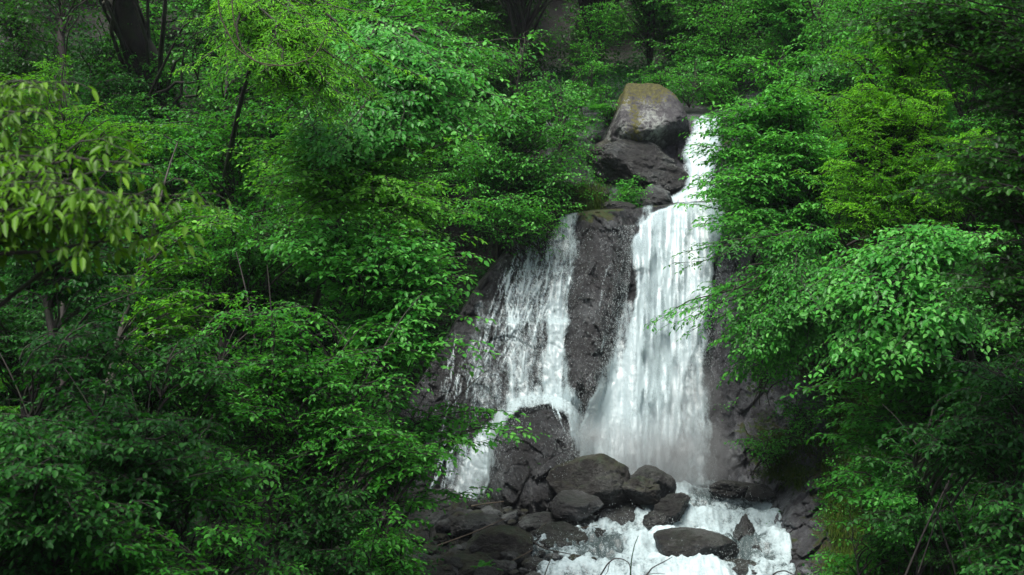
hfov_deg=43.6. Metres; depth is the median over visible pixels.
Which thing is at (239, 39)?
hanging vine
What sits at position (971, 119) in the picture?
broadleaf tree
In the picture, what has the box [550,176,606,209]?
bush
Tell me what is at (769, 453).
bush
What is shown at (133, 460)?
shrub
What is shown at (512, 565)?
stone
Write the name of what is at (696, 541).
boulder
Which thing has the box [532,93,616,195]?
ledge plants
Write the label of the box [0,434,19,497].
sapling
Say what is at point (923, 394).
broadleaf tree
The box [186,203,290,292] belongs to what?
sapling
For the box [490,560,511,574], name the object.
stone
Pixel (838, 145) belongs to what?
sapling
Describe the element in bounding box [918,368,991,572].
fallen pole
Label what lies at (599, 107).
fern
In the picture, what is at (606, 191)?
lip rock
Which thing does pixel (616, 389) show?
waterfall
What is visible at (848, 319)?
sapling
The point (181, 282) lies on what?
sapling
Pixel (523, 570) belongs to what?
stone
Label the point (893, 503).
sapling
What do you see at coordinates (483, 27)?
sapling
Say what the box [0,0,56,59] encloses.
sapling
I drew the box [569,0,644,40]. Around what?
sapling
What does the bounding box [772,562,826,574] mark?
bent twig
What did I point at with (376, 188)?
broadleaf tree
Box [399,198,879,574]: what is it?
cliff
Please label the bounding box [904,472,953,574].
fallen pole
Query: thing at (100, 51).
sapling
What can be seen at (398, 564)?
shrub
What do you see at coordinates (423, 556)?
stone
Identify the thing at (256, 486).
sapling
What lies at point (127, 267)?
sapling
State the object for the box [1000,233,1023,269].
sapling
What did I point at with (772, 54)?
sapling
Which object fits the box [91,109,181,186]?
sapling
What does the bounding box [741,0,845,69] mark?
sapling
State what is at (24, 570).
shrub
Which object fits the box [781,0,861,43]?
broadleaf tree
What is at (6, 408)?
sapling
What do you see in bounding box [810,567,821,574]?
stone
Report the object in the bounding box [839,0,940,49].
broadleaf tree
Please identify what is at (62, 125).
young tree
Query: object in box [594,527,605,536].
boulder
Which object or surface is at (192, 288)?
sapling
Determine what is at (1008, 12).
broadleaf tree
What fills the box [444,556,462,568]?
stone
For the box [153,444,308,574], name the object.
shrub
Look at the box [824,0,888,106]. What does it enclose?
sapling
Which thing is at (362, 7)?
broadleaf tree
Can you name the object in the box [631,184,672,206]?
grey rock
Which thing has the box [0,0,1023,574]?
hillside
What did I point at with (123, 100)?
sapling
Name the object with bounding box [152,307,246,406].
sapling
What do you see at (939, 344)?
sapling
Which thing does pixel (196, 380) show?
shrub
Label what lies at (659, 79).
bush
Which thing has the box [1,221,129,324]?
sapling
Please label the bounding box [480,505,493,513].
stone
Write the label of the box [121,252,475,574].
hazel bush
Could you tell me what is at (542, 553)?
stone
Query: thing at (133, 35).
tree
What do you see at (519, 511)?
stone
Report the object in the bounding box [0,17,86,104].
sapling
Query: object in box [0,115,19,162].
sapling
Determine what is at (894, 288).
hazel tree
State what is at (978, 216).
sapling
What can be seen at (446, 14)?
sapling
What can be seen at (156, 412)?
sapling
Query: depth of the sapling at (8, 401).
23.03 m
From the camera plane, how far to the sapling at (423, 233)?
32.46 m
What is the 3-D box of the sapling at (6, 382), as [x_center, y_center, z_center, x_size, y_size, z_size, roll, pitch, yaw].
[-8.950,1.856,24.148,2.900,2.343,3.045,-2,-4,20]
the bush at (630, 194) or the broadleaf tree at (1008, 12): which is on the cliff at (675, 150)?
the bush at (630, 194)
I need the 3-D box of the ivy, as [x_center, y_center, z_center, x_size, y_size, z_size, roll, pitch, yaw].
[6.801,0.611,29.054,2.365,4.876,4.909,4,-6,-42]
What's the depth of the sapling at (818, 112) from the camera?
32.67 m
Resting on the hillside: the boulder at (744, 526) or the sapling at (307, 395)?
the sapling at (307, 395)
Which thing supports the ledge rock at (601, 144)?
on the cliff at (675, 150)
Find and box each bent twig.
[600,558,629,574]
[630,537,637,574]
[645,557,671,574]
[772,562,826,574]
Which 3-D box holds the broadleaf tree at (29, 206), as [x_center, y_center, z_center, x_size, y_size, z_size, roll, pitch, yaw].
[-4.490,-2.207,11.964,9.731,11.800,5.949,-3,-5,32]
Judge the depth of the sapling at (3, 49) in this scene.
28.82 m
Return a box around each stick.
[471,501,503,506]
[533,542,568,553]
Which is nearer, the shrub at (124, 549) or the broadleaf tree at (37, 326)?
the shrub at (124, 549)
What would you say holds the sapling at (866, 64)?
on the hillside
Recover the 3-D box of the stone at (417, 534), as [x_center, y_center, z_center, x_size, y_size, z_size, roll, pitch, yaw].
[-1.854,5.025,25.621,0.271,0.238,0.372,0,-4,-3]
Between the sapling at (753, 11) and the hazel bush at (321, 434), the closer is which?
the hazel bush at (321, 434)
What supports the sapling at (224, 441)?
on the hillside
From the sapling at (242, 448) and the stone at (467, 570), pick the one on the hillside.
the sapling at (242, 448)
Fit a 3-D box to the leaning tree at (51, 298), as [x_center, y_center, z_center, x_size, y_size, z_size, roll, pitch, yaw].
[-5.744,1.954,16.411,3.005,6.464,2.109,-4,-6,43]
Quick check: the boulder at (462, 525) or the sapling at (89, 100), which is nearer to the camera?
the boulder at (462, 525)
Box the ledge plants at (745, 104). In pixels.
[707,70,808,181]
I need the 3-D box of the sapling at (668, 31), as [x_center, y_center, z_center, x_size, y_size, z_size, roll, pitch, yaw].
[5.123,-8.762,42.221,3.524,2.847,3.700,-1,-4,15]
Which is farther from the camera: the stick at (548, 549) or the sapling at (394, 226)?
the sapling at (394, 226)
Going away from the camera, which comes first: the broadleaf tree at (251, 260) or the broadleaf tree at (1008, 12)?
the broadleaf tree at (251, 260)
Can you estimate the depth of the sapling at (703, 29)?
39.79 m
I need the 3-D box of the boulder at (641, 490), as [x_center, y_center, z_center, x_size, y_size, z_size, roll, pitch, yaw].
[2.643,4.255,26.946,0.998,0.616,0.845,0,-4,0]
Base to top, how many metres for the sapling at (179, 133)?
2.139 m
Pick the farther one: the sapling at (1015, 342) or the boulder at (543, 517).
the boulder at (543, 517)
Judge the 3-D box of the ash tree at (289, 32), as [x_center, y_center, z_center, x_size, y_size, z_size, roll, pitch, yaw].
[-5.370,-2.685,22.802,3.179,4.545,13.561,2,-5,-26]
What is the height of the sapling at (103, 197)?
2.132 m
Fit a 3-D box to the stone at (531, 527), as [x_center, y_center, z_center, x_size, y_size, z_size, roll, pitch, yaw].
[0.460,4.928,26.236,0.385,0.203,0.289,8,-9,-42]
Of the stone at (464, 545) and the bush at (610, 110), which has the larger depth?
the bush at (610, 110)
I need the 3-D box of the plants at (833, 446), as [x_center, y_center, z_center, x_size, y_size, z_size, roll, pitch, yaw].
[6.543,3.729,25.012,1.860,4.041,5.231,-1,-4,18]
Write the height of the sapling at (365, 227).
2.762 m
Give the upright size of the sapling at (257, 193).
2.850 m
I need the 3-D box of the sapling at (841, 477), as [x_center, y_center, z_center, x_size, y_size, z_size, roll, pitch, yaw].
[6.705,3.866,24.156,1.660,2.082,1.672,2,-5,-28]
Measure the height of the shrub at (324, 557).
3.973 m
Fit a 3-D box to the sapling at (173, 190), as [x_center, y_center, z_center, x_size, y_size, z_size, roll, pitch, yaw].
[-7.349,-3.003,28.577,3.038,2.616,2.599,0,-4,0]
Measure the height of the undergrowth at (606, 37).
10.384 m
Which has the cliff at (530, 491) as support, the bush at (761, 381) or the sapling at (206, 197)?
the bush at (761, 381)
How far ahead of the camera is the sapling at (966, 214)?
26.99 m
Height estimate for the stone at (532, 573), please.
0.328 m
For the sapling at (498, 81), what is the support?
on the hillside
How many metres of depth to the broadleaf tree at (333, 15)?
32.06 m
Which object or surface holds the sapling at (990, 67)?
on the hillside
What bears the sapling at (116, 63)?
on the hillside
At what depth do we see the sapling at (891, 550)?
19.94 m
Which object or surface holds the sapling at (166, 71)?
on the hillside
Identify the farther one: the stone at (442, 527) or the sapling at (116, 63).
the sapling at (116, 63)
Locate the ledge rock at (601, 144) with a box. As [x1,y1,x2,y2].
[586,139,611,164]
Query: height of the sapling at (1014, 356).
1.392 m
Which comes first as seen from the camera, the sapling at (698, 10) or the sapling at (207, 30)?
the sapling at (207, 30)
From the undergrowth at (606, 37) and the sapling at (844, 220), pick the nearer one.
the sapling at (844, 220)
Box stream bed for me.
[382,472,740,574]
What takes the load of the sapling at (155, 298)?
on the hillside
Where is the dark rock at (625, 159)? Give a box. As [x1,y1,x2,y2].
[592,138,688,195]
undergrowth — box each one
[0,26,510,574]
[6,0,263,116]
[389,0,546,163]
[547,1,659,67]
[644,0,870,142]
[762,0,1023,574]
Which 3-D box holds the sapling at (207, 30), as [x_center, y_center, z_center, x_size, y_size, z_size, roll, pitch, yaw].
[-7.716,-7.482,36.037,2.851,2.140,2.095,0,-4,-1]
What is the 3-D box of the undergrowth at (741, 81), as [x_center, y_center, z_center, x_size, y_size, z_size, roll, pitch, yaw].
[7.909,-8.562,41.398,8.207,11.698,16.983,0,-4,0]
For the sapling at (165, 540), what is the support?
on the hillside
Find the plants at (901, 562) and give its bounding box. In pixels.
[840,375,1002,574]
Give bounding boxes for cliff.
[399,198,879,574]
[546,68,769,205]
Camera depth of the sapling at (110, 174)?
27.24 m
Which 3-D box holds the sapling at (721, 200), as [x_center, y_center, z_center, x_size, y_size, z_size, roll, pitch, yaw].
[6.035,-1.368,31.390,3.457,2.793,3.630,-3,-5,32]
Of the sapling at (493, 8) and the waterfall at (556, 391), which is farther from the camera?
the sapling at (493, 8)
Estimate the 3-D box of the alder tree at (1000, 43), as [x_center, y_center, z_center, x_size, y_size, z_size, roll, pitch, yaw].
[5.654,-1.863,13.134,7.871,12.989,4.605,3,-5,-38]
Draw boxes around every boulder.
[447,513,504,540]
[449,553,491,570]
[465,525,533,569]
[518,511,570,531]
[530,521,592,548]
[546,453,629,514]
[549,490,603,521]
[568,554,580,560]
[571,516,594,529]
[594,501,643,525]
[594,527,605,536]
[602,83,688,149]
[622,475,660,504]
[630,465,676,501]
[642,510,669,529]
[653,492,690,524]
[653,527,738,559]
[709,480,752,498]
[725,559,756,574]
[733,514,754,540]
[745,483,775,501]
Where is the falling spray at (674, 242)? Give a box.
[629,203,714,484]
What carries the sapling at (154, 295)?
on the hillside
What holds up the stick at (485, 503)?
on the stone at (488, 508)
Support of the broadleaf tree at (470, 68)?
on the hillside
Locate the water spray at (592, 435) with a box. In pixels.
[440,225,767,500]
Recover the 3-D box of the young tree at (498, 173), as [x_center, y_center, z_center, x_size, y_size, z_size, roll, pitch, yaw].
[-0.060,-3.656,32.498,4.285,6.220,3.816,1,-4,-17]
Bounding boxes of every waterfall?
[430,212,589,500]
[587,202,724,485]
[671,115,720,202]
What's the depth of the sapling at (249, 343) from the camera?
27.60 m
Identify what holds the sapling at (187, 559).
on the hillside
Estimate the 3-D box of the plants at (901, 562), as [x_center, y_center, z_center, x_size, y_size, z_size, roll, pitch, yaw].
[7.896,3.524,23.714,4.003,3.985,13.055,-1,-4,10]
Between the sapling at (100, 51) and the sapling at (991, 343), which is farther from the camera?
the sapling at (100, 51)
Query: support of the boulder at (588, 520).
on the stream bed
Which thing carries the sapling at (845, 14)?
on the hillside
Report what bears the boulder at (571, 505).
on the boulder at (588, 520)
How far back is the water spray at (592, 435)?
29.78 m
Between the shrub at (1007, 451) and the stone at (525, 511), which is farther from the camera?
the stone at (525, 511)
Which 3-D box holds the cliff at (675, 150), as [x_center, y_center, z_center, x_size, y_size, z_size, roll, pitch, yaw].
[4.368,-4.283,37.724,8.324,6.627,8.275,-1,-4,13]
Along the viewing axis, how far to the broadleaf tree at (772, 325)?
25.64 m
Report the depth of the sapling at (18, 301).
23.87 m
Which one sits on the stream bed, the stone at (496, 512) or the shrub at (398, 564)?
the stone at (496, 512)
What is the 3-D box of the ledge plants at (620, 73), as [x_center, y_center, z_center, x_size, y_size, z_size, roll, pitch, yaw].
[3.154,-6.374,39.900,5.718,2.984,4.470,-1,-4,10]
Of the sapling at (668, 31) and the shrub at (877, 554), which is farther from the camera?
the sapling at (668, 31)
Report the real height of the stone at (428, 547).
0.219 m
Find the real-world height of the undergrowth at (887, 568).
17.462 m
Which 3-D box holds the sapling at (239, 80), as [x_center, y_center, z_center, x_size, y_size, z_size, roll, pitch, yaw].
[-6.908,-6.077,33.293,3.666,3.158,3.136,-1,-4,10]
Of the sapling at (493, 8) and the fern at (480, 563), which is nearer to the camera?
the fern at (480, 563)
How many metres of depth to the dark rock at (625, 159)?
34.29 m
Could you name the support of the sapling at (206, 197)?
on the hillside
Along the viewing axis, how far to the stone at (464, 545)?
25.22 m
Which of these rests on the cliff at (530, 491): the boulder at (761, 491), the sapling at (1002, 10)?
the boulder at (761, 491)
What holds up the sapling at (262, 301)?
on the hillside
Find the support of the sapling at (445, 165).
on the hillside
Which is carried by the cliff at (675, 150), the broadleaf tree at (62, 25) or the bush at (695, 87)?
the bush at (695, 87)
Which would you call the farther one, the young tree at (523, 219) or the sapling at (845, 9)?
the sapling at (845, 9)
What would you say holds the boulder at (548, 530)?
on the stream bed
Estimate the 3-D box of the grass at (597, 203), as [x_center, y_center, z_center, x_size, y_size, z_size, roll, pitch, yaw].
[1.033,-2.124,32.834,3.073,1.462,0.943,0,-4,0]
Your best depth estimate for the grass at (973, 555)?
20.32 m
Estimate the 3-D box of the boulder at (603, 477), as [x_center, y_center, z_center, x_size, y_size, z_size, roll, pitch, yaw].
[1.713,4.191,27.389,1.880,1.325,1.421,-2,-5,26]
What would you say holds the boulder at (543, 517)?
on the stream bed
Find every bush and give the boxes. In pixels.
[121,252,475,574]
[327,369,551,574]
[541,81,592,130]
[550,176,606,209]
[558,38,627,88]
[565,57,615,108]
[571,2,632,51]
[582,87,619,125]
[610,175,653,203]
[627,62,692,86]
[660,53,726,107]
[724,434,801,475]
[737,353,808,405]
[758,391,848,450]
[804,455,868,495]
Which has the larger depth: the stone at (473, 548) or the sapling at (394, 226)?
the sapling at (394, 226)
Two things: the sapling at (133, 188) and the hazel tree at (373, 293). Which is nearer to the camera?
the hazel tree at (373, 293)
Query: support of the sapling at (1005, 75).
on the hillside
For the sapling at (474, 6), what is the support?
on the hillside
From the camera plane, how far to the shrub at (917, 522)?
17.52 m
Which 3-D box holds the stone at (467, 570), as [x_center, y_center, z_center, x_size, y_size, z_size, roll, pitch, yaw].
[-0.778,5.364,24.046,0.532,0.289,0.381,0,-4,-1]
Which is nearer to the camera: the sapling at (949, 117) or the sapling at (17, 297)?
the sapling at (17, 297)
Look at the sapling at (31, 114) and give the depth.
25.98 m
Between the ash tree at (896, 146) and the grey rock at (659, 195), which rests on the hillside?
the ash tree at (896, 146)
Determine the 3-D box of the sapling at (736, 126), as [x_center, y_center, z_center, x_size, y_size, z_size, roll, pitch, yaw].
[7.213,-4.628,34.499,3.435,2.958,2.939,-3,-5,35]
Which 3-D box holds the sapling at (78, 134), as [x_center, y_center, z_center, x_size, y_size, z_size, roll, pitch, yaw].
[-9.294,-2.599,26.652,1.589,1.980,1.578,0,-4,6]
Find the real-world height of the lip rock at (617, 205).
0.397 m
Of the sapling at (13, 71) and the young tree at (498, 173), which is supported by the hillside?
the sapling at (13, 71)
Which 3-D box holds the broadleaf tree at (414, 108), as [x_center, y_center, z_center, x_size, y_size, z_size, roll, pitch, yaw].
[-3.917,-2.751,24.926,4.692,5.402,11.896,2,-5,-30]
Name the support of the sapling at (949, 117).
on the hillside
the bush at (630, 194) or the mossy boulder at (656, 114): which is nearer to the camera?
the bush at (630, 194)
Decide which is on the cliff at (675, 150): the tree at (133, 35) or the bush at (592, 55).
the bush at (592, 55)
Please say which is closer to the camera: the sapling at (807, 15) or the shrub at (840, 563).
the shrub at (840, 563)
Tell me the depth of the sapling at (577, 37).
43.69 m
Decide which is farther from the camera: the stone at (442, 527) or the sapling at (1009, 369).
the stone at (442, 527)
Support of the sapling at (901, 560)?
on the hillside
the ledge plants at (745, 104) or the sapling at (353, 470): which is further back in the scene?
the ledge plants at (745, 104)
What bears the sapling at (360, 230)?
on the hillside
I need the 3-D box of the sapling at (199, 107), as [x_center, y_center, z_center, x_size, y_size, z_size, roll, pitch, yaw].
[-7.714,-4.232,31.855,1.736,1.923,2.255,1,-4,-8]
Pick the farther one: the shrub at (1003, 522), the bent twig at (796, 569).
the bent twig at (796, 569)
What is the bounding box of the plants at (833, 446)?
[806,376,889,574]
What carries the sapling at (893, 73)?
on the hillside
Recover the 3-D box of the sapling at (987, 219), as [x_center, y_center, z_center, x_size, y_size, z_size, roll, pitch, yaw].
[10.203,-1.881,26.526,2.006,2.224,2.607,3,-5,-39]
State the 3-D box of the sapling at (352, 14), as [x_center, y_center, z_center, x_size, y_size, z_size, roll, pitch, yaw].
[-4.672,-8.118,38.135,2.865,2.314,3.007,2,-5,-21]
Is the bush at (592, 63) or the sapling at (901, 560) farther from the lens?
the bush at (592, 63)
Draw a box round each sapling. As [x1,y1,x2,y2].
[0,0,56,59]
[0,12,47,97]
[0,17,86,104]
[0,35,7,103]
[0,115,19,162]
[0,257,30,320]
[0,274,26,366]
[0,281,43,365]
[0,329,55,417]
[0,353,85,419]
[0,378,20,416]
[0,385,9,449]
[0,413,36,489]
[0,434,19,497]
[1,97,88,194]
[1,99,41,160]
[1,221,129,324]
[30,115,99,187]
[48,0,171,112]
[54,109,132,194]
[65,418,182,519]
[70,68,156,148]
[75,11,176,109]
[75,221,175,288]
[80,63,168,152]
[85,244,195,328]
[88,176,139,219]
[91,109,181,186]
[101,161,154,240]
[108,51,196,140]
[110,3,239,115]
[119,92,208,211]
[122,293,176,368]
[123,398,172,444]
[127,261,164,327]
[134,502,172,557]
[139,0,212,33]
[143,117,254,196]
[144,552,184,573]
[147,256,218,339]
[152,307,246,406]
[159,191,285,297]
[165,542,198,574]
[169,136,314,216]
[171,160,270,258]
[172,321,300,445]
[173,0,231,63]
[176,80,233,137]
[180,0,239,66]
[182,271,300,346]
[186,0,266,114]
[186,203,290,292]
[188,2,240,55]
[196,418,262,497]
[205,128,298,233]
[206,484,280,549]
[212,17,344,125]
[218,381,257,465]
[229,319,308,431]
[230,444,265,501]
[233,311,319,379]
[239,369,359,419]
[263,213,360,306]
[269,75,320,158]
[270,164,378,235]
[270,269,341,341]
[274,96,313,182]
[276,265,347,334]
[278,147,397,248]
[305,288,415,380]
[305,402,398,490]
[322,459,380,540]
[328,0,402,38]
[355,199,451,272]
[364,166,452,240]
[390,0,484,33]
[393,0,474,57]
[396,135,468,200]
[407,0,473,64]
[415,95,506,198]
[421,95,478,166]
[448,8,509,80]
[453,0,491,22]
[461,30,530,95]
[469,0,525,38]
[525,0,555,67]
[538,1,621,67]
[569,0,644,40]
[620,0,710,64]
[657,0,755,66]
[670,0,762,46]
[684,187,767,257]
[710,64,831,148]
[734,0,766,29]
[736,107,833,167]
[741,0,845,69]
[751,13,823,64]
[783,0,879,67]
[786,8,871,97]
[793,58,855,163]
[819,98,867,193]
[823,446,887,521]
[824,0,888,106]
[825,0,888,25]
[825,297,902,367]
[831,140,938,231]
[832,196,863,265]
[849,62,942,137]
[849,479,991,570]
[853,502,947,571]
[858,0,947,91]
[898,553,950,574]
[902,280,984,358]
[910,93,983,138]
[913,80,995,146]
[913,106,988,149]
[913,545,974,574]
[924,135,959,176]
[934,238,1004,339]
[939,273,1023,367]
[940,3,1022,108]
[941,310,1018,388]
[947,209,984,258]
[949,149,986,233]
[961,172,1023,273]
[962,148,1021,232]
[973,475,1010,505]
[976,355,1023,448]
[982,1,1023,21]
[982,350,1023,431]
[994,3,1022,118]
[994,348,1023,373]
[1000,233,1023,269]
[1001,319,1022,353]
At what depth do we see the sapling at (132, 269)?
25.94 m
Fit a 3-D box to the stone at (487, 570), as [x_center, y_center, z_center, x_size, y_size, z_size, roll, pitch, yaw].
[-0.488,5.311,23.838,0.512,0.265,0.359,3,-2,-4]
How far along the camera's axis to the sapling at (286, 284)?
29.54 m
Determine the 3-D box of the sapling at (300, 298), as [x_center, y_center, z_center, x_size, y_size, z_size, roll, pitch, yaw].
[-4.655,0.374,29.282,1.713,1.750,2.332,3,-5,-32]
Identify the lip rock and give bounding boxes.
[591,184,609,201]
[599,201,635,208]
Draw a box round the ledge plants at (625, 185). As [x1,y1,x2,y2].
[479,178,651,207]
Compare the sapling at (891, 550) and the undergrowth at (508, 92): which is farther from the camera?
the undergrowth at (508, 92)
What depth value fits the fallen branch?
25.46 m
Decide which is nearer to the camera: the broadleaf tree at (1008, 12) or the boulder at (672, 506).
the boulder at (672, 506)
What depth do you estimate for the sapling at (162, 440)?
21.21 m
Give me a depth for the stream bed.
27.25 m
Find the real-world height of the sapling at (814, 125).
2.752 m
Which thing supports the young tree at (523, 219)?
on the hillside
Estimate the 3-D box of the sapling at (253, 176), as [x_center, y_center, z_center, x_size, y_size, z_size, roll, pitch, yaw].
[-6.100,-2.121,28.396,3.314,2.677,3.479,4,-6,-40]
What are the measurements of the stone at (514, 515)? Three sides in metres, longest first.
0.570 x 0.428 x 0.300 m
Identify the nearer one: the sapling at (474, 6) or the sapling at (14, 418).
the sapling at (14, 418)
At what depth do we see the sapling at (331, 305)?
29.51 m
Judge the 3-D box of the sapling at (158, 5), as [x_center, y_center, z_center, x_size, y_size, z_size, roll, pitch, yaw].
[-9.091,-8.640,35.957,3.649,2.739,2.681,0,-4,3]
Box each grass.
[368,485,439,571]
[495,177,609,224]
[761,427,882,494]
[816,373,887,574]
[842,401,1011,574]
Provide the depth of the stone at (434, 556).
24.47 m
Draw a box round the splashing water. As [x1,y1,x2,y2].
[529,459,791,574]
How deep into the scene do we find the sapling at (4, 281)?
23.48 m
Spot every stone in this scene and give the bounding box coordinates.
[412,553,430,562]
[413,532,425,544]
[422,544,438,555]
[427,510,450,524]
[428,565,450,574]
[431,554,440,558]
[433,533,448,544]
[435,522,450,533]
[436,519,449,523]
[440,564,453,571]
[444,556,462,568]
[451,565,458,574]
[454,544,462,549]
[459,565,478,574]
[461,542,467,549]
[468,544,482,552]
[469,501,486,509]
[470,509,482,512]
[472,565,499,574]
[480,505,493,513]
[484,550,500,559]
[488,509,500,515]
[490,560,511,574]
[499,551,505,558]
[500,560,516,569]
[501,510,518,524]
[504,551,519,561]
[505,509,521,516]
[507,519,515,525]
[508,553,524,564]
[509,569,518,574]
[518,568,527,573]
[520,509,527,516]
[524,561,537,570]
[525,523,540,531]
[526,571,540,574]
[531,557,546,562]
[538,550,545,556]
[544,553,562,560]
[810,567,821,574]
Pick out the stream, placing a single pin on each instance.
(703, 564)
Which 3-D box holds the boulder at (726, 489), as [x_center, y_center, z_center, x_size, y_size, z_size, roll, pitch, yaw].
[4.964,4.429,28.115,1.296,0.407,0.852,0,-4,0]
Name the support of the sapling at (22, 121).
on the hillside
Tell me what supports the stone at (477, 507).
on the stream bed
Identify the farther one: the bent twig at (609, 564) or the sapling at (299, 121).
the sapling at (299, 121)
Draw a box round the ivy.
[713,219,880,420]
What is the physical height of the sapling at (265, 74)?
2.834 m
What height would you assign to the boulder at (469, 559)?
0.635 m
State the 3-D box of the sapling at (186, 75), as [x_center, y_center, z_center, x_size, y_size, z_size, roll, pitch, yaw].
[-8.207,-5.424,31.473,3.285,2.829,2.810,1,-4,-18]
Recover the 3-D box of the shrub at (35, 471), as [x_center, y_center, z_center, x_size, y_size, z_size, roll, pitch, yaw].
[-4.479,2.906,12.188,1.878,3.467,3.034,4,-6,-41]
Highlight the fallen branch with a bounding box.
[437,518,504,545]
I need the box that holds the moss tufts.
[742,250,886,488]
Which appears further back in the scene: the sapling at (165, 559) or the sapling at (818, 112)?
the sapling at (818, 112)
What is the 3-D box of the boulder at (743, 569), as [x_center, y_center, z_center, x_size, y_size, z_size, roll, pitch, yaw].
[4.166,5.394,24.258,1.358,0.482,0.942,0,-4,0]
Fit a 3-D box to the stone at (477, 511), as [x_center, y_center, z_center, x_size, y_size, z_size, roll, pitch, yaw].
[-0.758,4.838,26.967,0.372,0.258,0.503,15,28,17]
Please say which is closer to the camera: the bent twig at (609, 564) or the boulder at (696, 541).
the bent twig at (609, 564)
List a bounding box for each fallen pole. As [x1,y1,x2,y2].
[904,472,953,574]
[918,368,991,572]
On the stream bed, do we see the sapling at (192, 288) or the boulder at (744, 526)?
the boulder at (744, 526)
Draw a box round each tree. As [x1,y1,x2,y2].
[0,0,105,134]
[0,54,193,418]
[0,78,230,307]
[0,174,226,492]
[0,200,183,566]
[92,143,249,393]
[99,0,235,145]
[119,31,347,472]
[168,0,430,247]
[212,110,496,354]
[227,0,404,200]
[232,215,498,572]
[274,0,548,298]
[318,227,484,524]
[330,0,451,201]
[394,0,537,147]
[429,29,602,260]
[439,66,607,266]
[456,0,582,102]
[544,0,628,76]
[595,0,681,67]
[618,0,790,108]
[643,223,858,388]
[673,42,883,255]
[737,0,895,111]
[780,351,1021,544]
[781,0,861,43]
[785,217,1022,402]
[789,15,1005,263]
[791,0,1023,372]
[794,305,858,366]
[824,0,1023,354]
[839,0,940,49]
[968,0,1023,113]
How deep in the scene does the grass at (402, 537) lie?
25.41 m
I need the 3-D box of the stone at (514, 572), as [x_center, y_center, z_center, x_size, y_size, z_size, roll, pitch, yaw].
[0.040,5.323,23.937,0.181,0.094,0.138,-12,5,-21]
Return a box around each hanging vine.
[218,0,331,65]
[231,0,299,65]
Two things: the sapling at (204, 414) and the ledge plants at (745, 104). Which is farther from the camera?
the ledge plants at (745, 104)
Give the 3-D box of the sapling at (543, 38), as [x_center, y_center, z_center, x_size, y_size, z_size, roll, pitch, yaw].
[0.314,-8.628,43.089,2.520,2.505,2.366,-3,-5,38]
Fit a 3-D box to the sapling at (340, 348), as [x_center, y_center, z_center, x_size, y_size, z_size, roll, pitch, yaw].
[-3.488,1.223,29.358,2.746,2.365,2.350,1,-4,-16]
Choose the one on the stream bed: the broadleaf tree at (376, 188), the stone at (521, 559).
the stone at (521, 559)
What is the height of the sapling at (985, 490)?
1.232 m
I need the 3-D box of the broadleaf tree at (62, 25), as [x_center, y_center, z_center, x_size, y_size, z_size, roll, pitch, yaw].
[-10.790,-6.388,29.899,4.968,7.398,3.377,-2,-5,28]
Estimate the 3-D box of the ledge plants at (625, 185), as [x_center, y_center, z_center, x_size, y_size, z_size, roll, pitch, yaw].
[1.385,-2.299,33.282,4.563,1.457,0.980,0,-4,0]
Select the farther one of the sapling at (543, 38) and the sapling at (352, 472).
the sapling at (543, 38)
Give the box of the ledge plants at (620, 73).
[528,49,692,101]
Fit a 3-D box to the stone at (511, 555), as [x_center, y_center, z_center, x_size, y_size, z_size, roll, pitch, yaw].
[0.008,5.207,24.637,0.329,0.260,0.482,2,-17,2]
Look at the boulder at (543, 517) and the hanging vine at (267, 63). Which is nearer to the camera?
the hanging vine at (267, 63)
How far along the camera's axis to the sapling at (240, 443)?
26.82 m
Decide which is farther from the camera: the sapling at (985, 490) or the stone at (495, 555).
the stone at (495, 555)
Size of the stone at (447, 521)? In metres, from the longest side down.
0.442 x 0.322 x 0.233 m
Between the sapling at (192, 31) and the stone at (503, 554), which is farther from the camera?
the sapling at (192, 31)
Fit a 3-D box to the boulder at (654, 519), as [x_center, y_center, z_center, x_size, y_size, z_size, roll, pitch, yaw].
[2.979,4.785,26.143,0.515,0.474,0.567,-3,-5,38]
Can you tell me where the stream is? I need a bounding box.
[531,467,795,574]
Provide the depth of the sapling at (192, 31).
35.60 m
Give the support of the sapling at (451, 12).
on the hillside
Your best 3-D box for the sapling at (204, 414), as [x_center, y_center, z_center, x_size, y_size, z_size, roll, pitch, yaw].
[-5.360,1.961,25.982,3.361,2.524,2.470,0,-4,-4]
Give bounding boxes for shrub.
[0,318,199,572]
[0,411,167,574]
[0,480,89,574]
[32,519,240,574]
[36,364,261,574]
[88,308,261,569]
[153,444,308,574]
[253,475,386,574]
[344,522,429,574]
[805,526,885,574]
[817,508,925,574]
[846,437,1002,574]
[882,353,1023,574]
[945,479,1023,574]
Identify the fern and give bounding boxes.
[472,559,499,569]
[585,100,609,111]
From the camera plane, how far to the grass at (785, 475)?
27.55 m
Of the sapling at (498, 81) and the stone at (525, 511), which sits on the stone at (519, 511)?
the stone at (525, 511)
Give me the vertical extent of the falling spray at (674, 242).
7.238 m
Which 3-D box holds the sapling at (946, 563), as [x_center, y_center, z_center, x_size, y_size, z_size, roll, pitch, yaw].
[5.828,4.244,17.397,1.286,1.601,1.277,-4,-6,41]
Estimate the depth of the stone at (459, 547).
25.23 m
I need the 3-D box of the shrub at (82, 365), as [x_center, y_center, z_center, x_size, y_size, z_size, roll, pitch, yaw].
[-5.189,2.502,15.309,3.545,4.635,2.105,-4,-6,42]
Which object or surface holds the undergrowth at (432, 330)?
on the hillside
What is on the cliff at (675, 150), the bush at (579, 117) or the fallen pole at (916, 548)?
the bush at (579, 117)

